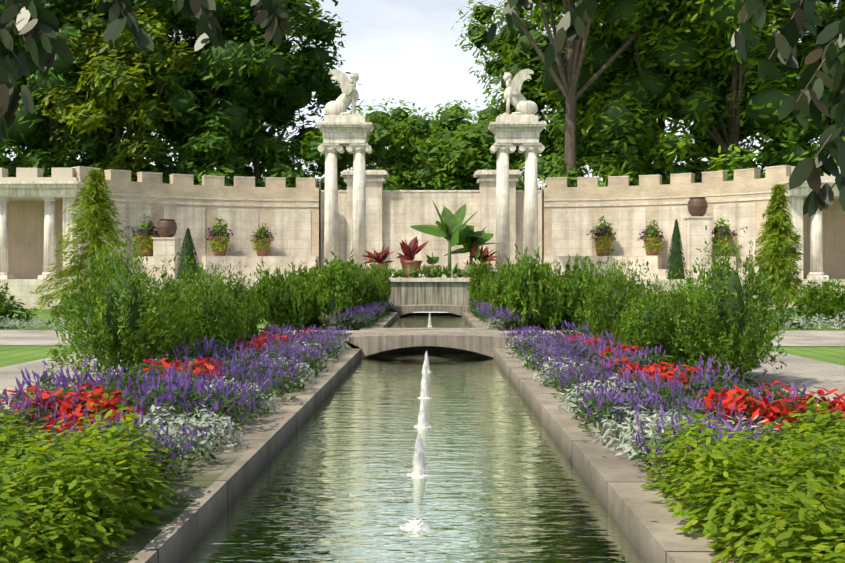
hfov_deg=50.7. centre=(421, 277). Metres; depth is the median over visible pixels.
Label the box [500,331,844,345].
cross walk
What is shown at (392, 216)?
wall
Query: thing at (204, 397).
border plant
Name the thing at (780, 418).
border plant
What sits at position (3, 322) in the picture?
plant
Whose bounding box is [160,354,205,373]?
border plant
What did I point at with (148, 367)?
border plant
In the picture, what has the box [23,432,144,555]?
lime plant
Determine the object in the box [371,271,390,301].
shrub
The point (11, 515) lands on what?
leafy bush
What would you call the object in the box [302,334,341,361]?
border plant
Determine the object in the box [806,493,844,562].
lime plant
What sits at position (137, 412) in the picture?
border plant
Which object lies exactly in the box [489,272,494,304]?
shrub
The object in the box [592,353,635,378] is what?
border plant
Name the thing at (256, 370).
border plant
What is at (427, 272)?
green stage
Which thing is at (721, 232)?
planted pot
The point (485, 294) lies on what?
shrub
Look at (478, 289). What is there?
shrub
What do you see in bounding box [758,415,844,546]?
lime plant
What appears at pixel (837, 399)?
border plant
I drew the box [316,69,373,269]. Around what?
sphinx columns
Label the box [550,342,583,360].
border plant
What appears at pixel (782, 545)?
lime plant
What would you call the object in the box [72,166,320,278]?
crenellated wing
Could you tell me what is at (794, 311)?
plant
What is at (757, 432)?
border plant
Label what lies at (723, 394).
border plant
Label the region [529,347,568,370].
border plant
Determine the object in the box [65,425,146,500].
lime plant
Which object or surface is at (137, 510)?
lime plant
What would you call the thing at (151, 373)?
border plant
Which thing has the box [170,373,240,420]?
border plant
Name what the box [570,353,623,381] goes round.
border plant
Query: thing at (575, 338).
border plant
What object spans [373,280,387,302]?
shrub
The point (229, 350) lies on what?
border plant
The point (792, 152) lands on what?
understorey tree
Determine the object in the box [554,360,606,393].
border plant
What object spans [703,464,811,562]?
lime plant
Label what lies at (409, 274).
green stage
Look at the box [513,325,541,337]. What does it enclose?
border plant
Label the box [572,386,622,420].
border plant
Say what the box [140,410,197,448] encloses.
border plant
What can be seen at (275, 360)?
border plant
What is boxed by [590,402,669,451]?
border plant
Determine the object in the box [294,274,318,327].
shrub
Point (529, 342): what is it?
border plant
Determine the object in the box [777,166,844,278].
portico
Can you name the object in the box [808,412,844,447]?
lime plant
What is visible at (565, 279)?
shrub
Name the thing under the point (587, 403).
border plant
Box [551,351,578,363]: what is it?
border plant
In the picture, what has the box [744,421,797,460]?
lime plant
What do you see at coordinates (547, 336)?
border plant
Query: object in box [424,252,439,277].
green pot
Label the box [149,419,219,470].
border plant
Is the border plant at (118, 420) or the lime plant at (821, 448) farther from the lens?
the border plant at (118, 420)
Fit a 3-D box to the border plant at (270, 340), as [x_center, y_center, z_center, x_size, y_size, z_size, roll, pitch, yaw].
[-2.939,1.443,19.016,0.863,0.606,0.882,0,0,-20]
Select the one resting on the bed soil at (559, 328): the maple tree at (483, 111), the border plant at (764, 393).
the border plant at (764, 393)
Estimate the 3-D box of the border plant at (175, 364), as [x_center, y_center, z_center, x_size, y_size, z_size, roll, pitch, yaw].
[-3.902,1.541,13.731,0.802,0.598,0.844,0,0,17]
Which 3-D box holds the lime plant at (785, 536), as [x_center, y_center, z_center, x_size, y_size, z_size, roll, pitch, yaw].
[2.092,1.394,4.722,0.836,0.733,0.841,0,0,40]
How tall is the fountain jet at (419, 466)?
0.431 m
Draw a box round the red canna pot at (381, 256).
[358,244,394,269]
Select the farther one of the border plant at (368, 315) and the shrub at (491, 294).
the shrub at (491, 294)
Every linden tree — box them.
[448,0,668,189]
[504,0,778,184]
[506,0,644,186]
[585,0,844,154]
[676,0,844,173]
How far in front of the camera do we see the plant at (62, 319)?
30.15 m
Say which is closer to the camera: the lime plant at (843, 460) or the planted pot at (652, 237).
the lime plant at (843, 460)
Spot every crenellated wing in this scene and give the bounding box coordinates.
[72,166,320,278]
[542,165,792,278]
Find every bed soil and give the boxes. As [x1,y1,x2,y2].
[37,322,361,552]
[496,320,769,535]
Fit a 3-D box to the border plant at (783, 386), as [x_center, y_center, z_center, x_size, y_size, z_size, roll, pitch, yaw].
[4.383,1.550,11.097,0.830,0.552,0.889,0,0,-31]
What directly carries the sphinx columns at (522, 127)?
on the stage terrace
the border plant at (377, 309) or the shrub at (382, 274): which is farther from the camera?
the shrub at (382, 274)
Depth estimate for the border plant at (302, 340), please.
18.87 m
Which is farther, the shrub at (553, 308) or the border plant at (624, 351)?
the shrub at (553, 308)
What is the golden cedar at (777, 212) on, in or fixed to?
on the ground
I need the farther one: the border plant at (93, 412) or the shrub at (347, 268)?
the shrub at (347, 268)
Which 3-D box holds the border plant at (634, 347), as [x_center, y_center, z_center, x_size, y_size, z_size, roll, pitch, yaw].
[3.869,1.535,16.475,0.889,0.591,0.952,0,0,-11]
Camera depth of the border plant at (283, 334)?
19.76 m
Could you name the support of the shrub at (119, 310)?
on the bed soil at (316, 328)
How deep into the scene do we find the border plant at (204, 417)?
9.18 m
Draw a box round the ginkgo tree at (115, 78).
[36,0,201,181]
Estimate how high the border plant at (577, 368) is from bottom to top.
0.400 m
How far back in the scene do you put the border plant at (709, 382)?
11.05 m
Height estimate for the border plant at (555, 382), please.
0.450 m
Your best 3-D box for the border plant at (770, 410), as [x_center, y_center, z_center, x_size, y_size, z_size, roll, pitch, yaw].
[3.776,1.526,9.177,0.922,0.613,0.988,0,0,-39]
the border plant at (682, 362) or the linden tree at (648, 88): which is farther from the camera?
the linden tree at (648, 88)
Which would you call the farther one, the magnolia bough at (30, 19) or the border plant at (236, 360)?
the border plant at (236, 360)
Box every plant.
[0,299,41,326]
[0,315,14,327]
[0,378,67,437]
[0,385,61,432]
[0,389,67,439]
[0,394,32,447]
[0,403,56,443]
[0,410,22,444]
[0,410,55,448]
[0,420,45,459]
[0,426,72,472]
[0,435,80,537]
[0,438,64,485]
[0,438,125,562]
[0,444,72,552]
[0,447,18,481]
[0,448,71,560]
[0,489,101,562]
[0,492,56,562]
[0,497,23,562]
[0,508,34,562]
[5,318,28,329]
[8,363,100,413]
[11,367,115,417]
[17,390,91,430]
[21,357,114,407]
[23,419,101,449]
[23,425,114,510]
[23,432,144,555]
[26,317,48,328]
[39,412,83,441]
[42,302,87,326]
[42,420,102,462]
[45,381,111,419]
[49,318,76,329]
[50,388,129,429]
[52,430,164,541]
[55,407,115,432]
[55,409,130,461]
[59,393,161,495]
[60,404,162,467]
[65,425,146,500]
[70,426,173,528]
[74,385,126,409]
[83,407,182,511]
[89,402,150,427]
[91,366,195,422]
[91,398,122,413]
[91,412,171,461]
[95,388,146,415]
[101,382,139,400]
[105,363,161,389]
[108,373,156,391]
[113,379,139,398]
[116,357,193,393]
[116,372,195,416]
[120,360,176,386]
[128,433,185,480]
[132,358,179,386]
[132,367,205,408]
[136,402,197,458]
[138,375,199,416]
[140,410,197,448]
[148,366,198,383]
[149,390,211,429]
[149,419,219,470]
[155,419,221,461]
[159,344,215,363]
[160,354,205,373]
[161,360,186,371]
[161,373,236,427]
[169,405,240,447]
[170,358,211,377]
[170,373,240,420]
[172,336,230,366]
[175,335,231,366]
[177,368,227,389]
[177,413,244,454]
[179,365,204,378]
[183,398,242,437]
[184,357,221,375]
[189,379,240,417]
[190,378,268,430]
[191,364,230,386]
[193,346,238,364]
[199,358,229,373]
[199,376,245,412]
[201,342,242,359]
[206,363,258,388]
[211,342,244,357]
[212,353,257,373]
[213,376,274,423]
[215,344,272,371]
[215,348,267,372]
[216,367,260,389]
[217,373,270,418]
[222,365,258,386]
[228,333,256,347]
[228,361,274,385]
[229,348,268,368]
[230,383,280,416]
[232,344,259,356]
[234,340,259,354]
[237,383,276,408]
[239,339,271,353]
[240,367,297,405]
[242,341,272,358]
[245,362,275,380]
[248,357,303,394]
[251,328,273,339]
[252,369,287,397]
[253,332,297,353]
[253,352,287,370]
[253,355,307,391]
[254,330,286,346]
[254,337,265,348]
[255,324,286,338]
[259,324,290,333]
[261,346,303,369]
[262,340,306,356]
[262,344,306,365]
[262,353,307,387]
[266,332,299,350]
[268,328,305,342]
[271,333,297,346]
[271,344,318,376]
[272,358,315,385]
[273,344,321,376]
[277,325,302,335]
[279,362,316,384]
[283,335,314,346]
[289,344,329,371]
[291,340,319,353]
[293,341,334,362]
[301,332,340,360]
[302,325,334,338]
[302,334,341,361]
[304,331,333,351]
[304,345,328,368]
[308,329,343,351]
[310,334,341,356]
[313,350,334,366]
[320,326,351,350]
[322,310,347,328]
[323,317,341,328]
[327,334,349,354]
[330,324,352,334]
[332,310,361,328]
[342,306,373,326]
[349,314,369,328]
[351,311,374,327]
[353,306,377,325]
[361,302,385,319]
[362,305,382,321]
[371,302,387,318]
[478,308,488,321]
[479,303,502,320]
[482,306,505,323]
[486,309,509,326]
[486,317,506,328]
[487,311,512,328]
[497,311,522,328]
[501,325,531,335]
[502,311,525,328]
[504,337,536,354]
[506,332,546,358]
[507,330,532,346]
[508,333,528,352]
[510,309,537,328]
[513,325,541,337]
[516,334,546,354]
[517,338,547,358]
[518,339,554,362]
[518,351,543,365]
[520,326,552,339]
[520,344,551,363]
[522,341,565,371]
[524,345,555,367]
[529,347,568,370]
[531,353,565,374]
[533,331,565,342]
[533,356,581,380]
[534,364,567,386]
[535,329,562,339]
[536,335,567,344]
[537,356,571,378]
[540,359,577,385]
[541,340,570,351]
[546,333,577,343]
[548,344,585,363]
[549,320,587,339]
[549,364,587,391]
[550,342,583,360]
[550,349,591,373]
[550,370,595,399]
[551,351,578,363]
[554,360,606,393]
[556,337,587,350]
[557,367,601,402]
[557,382,607,413]
[558,361,589,380]
[559,381,604,412]
[560,332,602,356]
[562,355,590,369]
[563,332,594,343]
[565,336,611,358]
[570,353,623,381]
[570,380,628,424]
[572,325,593,335]
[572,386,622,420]
[573,332,602,346]
[577,341,625,363]
[577,390,639,432]
[578,357,632,383]
[581,337,611,349]
[581,389,657,438]
[582,364,619,391]
[587,373,637,407]
[590,357,643,381]
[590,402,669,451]
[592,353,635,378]
[592,369,637,398]
[593,343,654,373]
[594,371,665,417]
[596,371,626,391]
[597,342,634,358]
[599,329,632,349]
[601,333,637,348]
[603,381,661,414]
[606,410,680,462]
[607,345,646,357]
[607,365,651,384]
[609,415,674,454]
[610,342,665,372]
[615,344,644,353]
[615,365,672,392]
[615,371,690,414]
[618,388,675,428]
[630,392,682,432]
[630,406,714,471]
[632,347,672,369]
[632,359,685,383]
[632,361,670,380]
[632,429,704,482]
[633,353,680,374]
[638,376,682,400]
[639,411,723,464]
[640,410,721,495]
[642,409,699,451]
[643,392,680,408]
[649,371,678,386]
[651,408,755,511]
[657,355,697,374]
[662,412,753,472]
[663,397,694,413]
[665,362,704,386]
[666,371,725,399]
[666,392,726,416]
[667,395,738,430]
[671,362,745,404]
[671,435,785,544]
[672,354,743,390]
[673,435,754,529]
[676,380,726,409]
[681,367,729,390]
[682,371,731,396]
[683,417,778,476]
[691,369,759,400]
[692,399,760,434]
[695,427,788,505]
[696,384,761,419]
[702,381,753,415]
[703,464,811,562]
[704,472,796,557]
[714,382,790,417]
[721,390,800,433]
[721,413,785,440]
[722,381,783,412]
[727,421,787,447]
[730,424,801,469]
[735,446,803,504]
[736,470,844,562]
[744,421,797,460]
[745,423,795,461]
[745,477,844,562]
[747,381,832,427]
[749,446,839,535]
[750,383,810,411]
[752,380,800,398]
[754,395,828,433]
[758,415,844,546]
[769,418,838,441]
[770,318,790,328]
[770,430,826,465]
[771,399,843,432]
[772,433,844,562]
[773,423,844,486]
[774,300,815,328]
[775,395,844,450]
[775,399,844,452]
[784,314,809,328]
[785,448,844,489]
[785,479,844,562]
[786,390,835,420]
[791,387,844,418]
[803,314,832,328]
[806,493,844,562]
[807,522,844,562]
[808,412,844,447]
[814,425,844,465]
[815,306,839,326]
[816,399,844,426]
[820,448,844,494]
[829,311,844,328]
[829,534,844,562]
[831,422,844,446]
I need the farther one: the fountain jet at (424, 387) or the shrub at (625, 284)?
the shrub at (625, 284)
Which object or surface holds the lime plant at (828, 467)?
on the bed soil at (559, 328)
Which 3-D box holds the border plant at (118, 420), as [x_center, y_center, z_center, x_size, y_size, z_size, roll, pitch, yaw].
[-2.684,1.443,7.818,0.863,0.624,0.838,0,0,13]
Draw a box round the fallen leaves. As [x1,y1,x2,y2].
[93,350,725,562]
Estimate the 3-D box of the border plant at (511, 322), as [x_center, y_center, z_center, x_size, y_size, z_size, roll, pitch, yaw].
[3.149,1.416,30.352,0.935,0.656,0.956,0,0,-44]
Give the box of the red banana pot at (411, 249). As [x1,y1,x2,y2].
[394,234,428,277]
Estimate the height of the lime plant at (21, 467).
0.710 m
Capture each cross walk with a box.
[0,330,358,344]
[356,330,500,332]
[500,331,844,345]
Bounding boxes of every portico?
[0,168,85,278]
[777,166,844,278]
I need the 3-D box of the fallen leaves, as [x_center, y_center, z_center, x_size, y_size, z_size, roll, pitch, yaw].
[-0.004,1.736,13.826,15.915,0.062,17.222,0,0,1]
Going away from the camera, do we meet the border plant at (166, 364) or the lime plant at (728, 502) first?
the lime plant at (728, 502)
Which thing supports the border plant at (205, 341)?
on the bed soil at (316, 328)
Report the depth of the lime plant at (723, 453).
6.29 m
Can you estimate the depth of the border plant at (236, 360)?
14.10 m
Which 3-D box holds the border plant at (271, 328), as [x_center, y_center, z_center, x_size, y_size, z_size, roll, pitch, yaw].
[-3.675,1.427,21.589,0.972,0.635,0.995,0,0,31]
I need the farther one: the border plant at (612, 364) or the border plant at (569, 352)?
the border plant at (569, 352)
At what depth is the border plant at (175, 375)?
10.98 m
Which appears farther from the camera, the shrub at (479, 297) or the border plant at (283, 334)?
the shrub at (479, 297)
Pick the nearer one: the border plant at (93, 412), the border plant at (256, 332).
the border plant at (93, 412)
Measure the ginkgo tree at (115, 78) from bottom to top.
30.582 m
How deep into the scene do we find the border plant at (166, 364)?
13.12 m
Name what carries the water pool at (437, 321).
in the canal coping
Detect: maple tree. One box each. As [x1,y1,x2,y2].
[315,98,520,189]
[405,98,550,189]
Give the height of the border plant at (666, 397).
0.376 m
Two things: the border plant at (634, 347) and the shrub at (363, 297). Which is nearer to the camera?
the border plant at (634, 347)
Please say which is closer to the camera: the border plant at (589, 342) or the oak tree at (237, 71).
the border plant at (589, 342)
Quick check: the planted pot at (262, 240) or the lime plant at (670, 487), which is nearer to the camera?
the lime plant at (670, 487)
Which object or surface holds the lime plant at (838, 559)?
on the bed soil at (559, 328)
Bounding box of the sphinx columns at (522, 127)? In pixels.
[488,68,546,272]
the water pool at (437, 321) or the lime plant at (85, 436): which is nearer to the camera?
the lime plant at (85, 436)
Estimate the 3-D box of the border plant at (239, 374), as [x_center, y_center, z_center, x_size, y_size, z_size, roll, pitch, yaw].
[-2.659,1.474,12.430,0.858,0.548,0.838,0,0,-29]
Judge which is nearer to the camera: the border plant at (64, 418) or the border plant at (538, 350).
the border plant at (64, 418)
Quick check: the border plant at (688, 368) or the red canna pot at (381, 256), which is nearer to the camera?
the border plant at (688, 368)
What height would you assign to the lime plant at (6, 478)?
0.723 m
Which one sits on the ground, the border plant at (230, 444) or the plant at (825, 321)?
the plant at (825, 321)
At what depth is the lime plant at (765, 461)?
6.42 m
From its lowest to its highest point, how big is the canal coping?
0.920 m
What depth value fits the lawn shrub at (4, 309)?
31.12 m
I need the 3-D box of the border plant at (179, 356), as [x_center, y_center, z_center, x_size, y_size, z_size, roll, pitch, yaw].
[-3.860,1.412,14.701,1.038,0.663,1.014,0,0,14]
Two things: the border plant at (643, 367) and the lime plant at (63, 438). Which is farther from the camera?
the border plant at (643, 367)
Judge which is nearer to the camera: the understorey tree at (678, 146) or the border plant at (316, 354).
the border plant at (316, 354)
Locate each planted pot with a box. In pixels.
[132,214,160,255]
[206,216,232,255]
[251,223,275,255]
[587,215,617,255]
[638,219,666,255]
[712,217,736,255]
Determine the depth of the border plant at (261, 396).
11.69 m
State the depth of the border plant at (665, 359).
14.34 m
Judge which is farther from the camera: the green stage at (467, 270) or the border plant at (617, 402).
the green stage at (467, 270)
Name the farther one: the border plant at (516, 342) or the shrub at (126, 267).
the border plant at (516, 342)
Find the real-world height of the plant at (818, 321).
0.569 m
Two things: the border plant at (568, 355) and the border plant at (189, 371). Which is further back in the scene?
the border plant at (568, 355)
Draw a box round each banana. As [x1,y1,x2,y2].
[410,199,488,277]
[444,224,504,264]
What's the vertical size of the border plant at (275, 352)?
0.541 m
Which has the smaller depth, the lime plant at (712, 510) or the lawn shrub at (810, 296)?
the lime plant at (712, 510)
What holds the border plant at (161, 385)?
on the bed soil at (316, 328)
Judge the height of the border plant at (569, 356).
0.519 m
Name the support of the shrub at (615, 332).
on the bed soil at (559, 328)
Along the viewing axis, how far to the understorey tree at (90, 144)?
68.20 m
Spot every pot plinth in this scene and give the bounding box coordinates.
[133,256,152,278]
[712,256,735,273]
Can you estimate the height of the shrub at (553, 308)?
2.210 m
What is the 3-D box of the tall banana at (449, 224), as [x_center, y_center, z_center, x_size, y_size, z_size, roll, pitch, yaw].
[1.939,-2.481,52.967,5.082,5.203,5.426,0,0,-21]
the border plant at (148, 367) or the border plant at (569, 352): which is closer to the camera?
the border plant at (148, 367)
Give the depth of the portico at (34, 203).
55.55 m
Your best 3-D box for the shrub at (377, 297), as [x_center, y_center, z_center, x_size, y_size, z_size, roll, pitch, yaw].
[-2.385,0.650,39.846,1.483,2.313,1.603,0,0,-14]
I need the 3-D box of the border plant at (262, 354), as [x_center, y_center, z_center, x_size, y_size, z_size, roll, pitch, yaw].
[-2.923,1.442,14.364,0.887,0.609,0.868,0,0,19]
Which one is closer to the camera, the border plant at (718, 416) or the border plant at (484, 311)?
the border plant at (718, 416)
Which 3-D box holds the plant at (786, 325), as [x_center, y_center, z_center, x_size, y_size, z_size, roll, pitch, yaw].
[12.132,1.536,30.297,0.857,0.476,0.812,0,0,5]
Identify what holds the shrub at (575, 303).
on the bed soil at (559, 328)
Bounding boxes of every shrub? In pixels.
[0,281,15,320]
[43,237,201,381]
[60,283,96,319]
[83,234,161,370]
[118,286,175,367]
[151,283,192,364]
[153,255,237,314]
[172,270,241,356]
[178,273,235,349]
[192,263,219,289]
[210,260,258,335]
[212,292,253,345]
[226,273,262,335]
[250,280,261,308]
[254,260,291,326]
[273,272,293,327]
[275,266,300,325]
[283,260,311,323]
[284,270,315,329]
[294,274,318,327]
[297,262,318,276]
[298,265,323,326]
[306,264,324,323]
[315,279,351,328]
[316,249,357,325]
[325,259,362,308]
[334,258,363,305]
[344,259,371,305]
[345,265,366,305]
[360,267,374,304]
[365,267,384,306]
[366,269,389,295]
[367,257,389,288]
[368,263,386,280]
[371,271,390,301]
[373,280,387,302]
[384,267,391,298]
[467,256,491,302]
[471,253,498,300]
[475,270,497,302]
[477,282,489,303]
[480,275,493,304]
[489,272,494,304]
[490,255,521,311]
[494,258,521,290]
[504,243,548,329]
[507,284,521,327]
[528,259,559,325]
[530,279,557,328]
[536,267,565,329]
[554,252,587,324]
[558,254,594,327]
[563,255,604,329]
[580,253,644,331]
[585,258,653,342]
[590,257,647,338]
[611,289,667,352]
[617,281,680,362]
[630,271,673,306]
[643,282,680,310]
[653,277,698,365]
[659,291,694,358]
[665,268,708,364]
[668,216,794,378]
[670,282,707,295]
[677,281,760,376]
[795,277,835,319]
[815,278,844,325]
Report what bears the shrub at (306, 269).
on the bed soil at (316, 328)
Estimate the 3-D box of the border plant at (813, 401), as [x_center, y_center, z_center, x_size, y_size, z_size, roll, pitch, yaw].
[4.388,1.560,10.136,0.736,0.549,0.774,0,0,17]
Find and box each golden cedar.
[28,168,147,314]
[743,184,810,311]
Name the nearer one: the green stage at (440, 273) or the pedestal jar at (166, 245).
the green stage at (440, 273)
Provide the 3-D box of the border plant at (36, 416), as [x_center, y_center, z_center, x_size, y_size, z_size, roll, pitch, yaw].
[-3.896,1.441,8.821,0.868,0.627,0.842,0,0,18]
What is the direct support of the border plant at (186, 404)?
on the bed soil at (316, 328)
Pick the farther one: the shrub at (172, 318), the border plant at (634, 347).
the shrub at (172, 318)
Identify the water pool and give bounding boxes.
[180,352,645,562]
[389,315,470,327]
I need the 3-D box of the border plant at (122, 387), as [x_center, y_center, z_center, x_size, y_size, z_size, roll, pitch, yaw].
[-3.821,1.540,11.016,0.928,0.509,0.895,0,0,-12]
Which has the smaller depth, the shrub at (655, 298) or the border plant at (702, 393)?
the border plant at (702, 393)
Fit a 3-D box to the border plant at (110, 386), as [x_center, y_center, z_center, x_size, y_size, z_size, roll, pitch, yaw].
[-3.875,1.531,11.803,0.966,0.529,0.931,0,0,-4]
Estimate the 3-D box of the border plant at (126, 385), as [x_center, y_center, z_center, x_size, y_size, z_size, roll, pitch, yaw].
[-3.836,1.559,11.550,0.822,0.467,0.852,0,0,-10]
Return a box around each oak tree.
[0,0,194,176]
[0,3,86,173]
[121,0,337,172]
[168,0,362,184]
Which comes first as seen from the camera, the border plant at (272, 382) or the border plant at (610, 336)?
the border plant at (272, 382)
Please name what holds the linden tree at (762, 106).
on the ground
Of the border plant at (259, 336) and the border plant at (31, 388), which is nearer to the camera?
the border plant at (31, 388)
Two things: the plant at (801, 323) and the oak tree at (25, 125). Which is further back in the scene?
the oak tree at (25, 125)
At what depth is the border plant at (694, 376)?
12.61 m
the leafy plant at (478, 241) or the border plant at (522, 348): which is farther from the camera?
the leafy plant at (478, 241)
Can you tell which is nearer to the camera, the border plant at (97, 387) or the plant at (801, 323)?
the border plant at (97, 387)
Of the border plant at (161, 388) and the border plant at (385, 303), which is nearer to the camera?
the border plant at (161, 388)
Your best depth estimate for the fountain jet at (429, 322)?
35.86 m
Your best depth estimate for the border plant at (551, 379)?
13.51 m
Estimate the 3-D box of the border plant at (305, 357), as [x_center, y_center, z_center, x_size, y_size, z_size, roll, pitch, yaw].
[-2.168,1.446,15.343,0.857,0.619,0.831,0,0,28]
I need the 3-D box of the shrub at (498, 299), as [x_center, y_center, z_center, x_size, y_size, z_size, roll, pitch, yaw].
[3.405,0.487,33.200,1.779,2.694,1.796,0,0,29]
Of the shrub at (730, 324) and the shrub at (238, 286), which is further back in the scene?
the shrub at (238, 286)
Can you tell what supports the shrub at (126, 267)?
on the bed soil at (316, 328)
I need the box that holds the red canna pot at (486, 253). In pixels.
[467,242,501,269]
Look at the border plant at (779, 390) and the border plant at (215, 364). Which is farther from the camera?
the border plant at (215, 364)
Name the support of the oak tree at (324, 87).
on the ground
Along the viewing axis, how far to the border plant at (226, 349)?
16.37 m
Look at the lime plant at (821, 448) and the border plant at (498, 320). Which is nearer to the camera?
the lime plant at (821, 448)
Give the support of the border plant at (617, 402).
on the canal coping
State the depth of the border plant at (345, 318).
29.85 m
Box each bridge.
[341,331,514,357]
[389,304,471,315]
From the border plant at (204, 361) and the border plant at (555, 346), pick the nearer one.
the border plant at (204, 361)
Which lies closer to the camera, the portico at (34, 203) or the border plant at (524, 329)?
the border plant at (524, 329)
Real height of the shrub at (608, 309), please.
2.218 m
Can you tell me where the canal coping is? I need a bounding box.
[40,312,760,562]
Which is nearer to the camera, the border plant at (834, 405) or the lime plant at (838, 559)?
the lime plant at (838, 559)
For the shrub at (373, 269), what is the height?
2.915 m
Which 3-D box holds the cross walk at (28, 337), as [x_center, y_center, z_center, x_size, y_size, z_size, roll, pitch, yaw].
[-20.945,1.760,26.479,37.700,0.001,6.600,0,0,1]
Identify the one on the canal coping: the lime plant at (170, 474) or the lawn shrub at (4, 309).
the lime plant at (170, 474)
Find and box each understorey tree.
[0,133,53,176]
[16,128,151,180]
[100,108,259,185]
[240,130,383,189]
[302,109,453,189]
[428,118,524,189]
[517,108,667,189]
[643,128,764,184]
[746,111,844,175]
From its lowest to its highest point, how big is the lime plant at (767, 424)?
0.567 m
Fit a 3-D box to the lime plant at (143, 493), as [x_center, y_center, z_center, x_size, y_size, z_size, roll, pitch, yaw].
[-2.203,1.423,6.389,0.816,0.708,0.822,0,0,-18]
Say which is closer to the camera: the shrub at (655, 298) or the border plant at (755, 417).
the border plant at (755, 417)
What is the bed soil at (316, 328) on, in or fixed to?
on the ground
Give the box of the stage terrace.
[0,278,844,308]
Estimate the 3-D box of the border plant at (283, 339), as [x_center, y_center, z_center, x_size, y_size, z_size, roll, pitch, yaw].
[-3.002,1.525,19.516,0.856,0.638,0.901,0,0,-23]
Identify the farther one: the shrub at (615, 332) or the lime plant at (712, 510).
the shrub at (615, 332)
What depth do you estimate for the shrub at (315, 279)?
31.88 m
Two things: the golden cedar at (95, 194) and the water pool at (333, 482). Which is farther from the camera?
the golden cedar at (95, 194)
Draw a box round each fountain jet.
[399,517,431,531]
[406,434,431,477]
[414,400,431,427]
[417,362,431,398]
[424,351,430,371]
[428,313,431,325]
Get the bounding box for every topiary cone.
[175,227,199,278]
[665,219,687,278]
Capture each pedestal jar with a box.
[152,219,181,278]
[682,197,712,278]
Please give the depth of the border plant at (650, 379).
12.09 m
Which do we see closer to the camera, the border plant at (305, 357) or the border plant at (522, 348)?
the border plant at (305, 357)
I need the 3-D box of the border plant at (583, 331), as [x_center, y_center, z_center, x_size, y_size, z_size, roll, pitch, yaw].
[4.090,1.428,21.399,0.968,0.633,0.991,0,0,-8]
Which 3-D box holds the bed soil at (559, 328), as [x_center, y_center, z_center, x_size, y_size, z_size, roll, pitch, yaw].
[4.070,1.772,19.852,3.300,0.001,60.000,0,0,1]
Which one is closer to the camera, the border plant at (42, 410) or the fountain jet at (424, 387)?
the border plant at (42, 410)
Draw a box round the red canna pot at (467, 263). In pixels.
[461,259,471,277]
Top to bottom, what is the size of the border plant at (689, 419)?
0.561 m
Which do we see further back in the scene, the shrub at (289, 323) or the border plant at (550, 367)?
the shrub at (289, 323)
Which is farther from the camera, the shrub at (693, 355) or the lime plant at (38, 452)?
the shrub at (693, 355)
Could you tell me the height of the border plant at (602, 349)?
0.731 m
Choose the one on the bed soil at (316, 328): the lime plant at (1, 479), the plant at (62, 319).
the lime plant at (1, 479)
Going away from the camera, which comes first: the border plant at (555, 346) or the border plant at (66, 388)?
the border plant at (66, 388)
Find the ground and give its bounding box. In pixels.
[0,309,844,386]
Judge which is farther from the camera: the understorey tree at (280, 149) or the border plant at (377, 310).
the understorey tree at (280, 149)
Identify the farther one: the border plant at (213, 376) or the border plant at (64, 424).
the border plant at (213, 376)
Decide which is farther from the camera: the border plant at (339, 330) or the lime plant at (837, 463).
the border plant at (339, 330)
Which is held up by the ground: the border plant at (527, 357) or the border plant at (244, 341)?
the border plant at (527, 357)
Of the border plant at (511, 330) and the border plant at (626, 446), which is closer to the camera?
the border plant at (626, 446)
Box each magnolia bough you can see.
[0,0,291,144]
[486,0,844,216]
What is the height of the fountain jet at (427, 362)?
0.451 m
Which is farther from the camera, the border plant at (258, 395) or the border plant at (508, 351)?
the border plant at (508, 351)
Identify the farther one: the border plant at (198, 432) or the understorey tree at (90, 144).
the understorey tree at (90, 144)
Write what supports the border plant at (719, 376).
on the bed soil at (559, 328)
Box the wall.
[319,170,543,277]
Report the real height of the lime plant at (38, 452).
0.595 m
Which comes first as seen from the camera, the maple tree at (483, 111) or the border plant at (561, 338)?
the border plant at (561, 338)
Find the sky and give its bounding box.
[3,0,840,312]
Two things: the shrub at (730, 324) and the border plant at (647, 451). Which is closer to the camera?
the border plant at (647, 451)
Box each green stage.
[385,267,397,277]
[391,269,400,277]
[397,269,407,277]
[398,264,417,277]
[409,268,421,277]
[412,264,430,276]
[422,264,431,277]
[429,265,443,277]
[436,265,453,277]
[437,264,448,277]
[449,263,465,277]
[456,264,471,277]
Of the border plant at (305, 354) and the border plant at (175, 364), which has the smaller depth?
the border plant at (175, 364)
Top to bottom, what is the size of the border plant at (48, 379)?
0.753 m
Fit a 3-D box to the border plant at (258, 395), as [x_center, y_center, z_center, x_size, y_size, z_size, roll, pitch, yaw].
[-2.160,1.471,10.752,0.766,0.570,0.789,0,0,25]
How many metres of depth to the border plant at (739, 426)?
7.63 m
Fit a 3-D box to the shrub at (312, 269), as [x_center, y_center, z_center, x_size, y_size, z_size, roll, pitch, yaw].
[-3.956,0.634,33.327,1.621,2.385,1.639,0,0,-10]
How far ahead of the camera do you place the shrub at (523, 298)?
29.73 m
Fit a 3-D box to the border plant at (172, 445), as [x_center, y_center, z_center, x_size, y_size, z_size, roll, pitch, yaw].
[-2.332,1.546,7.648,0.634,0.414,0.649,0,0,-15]
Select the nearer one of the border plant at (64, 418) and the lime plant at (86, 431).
the lime plant at (86, 431)
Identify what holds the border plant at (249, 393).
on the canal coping
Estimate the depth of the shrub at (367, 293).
37.84 m

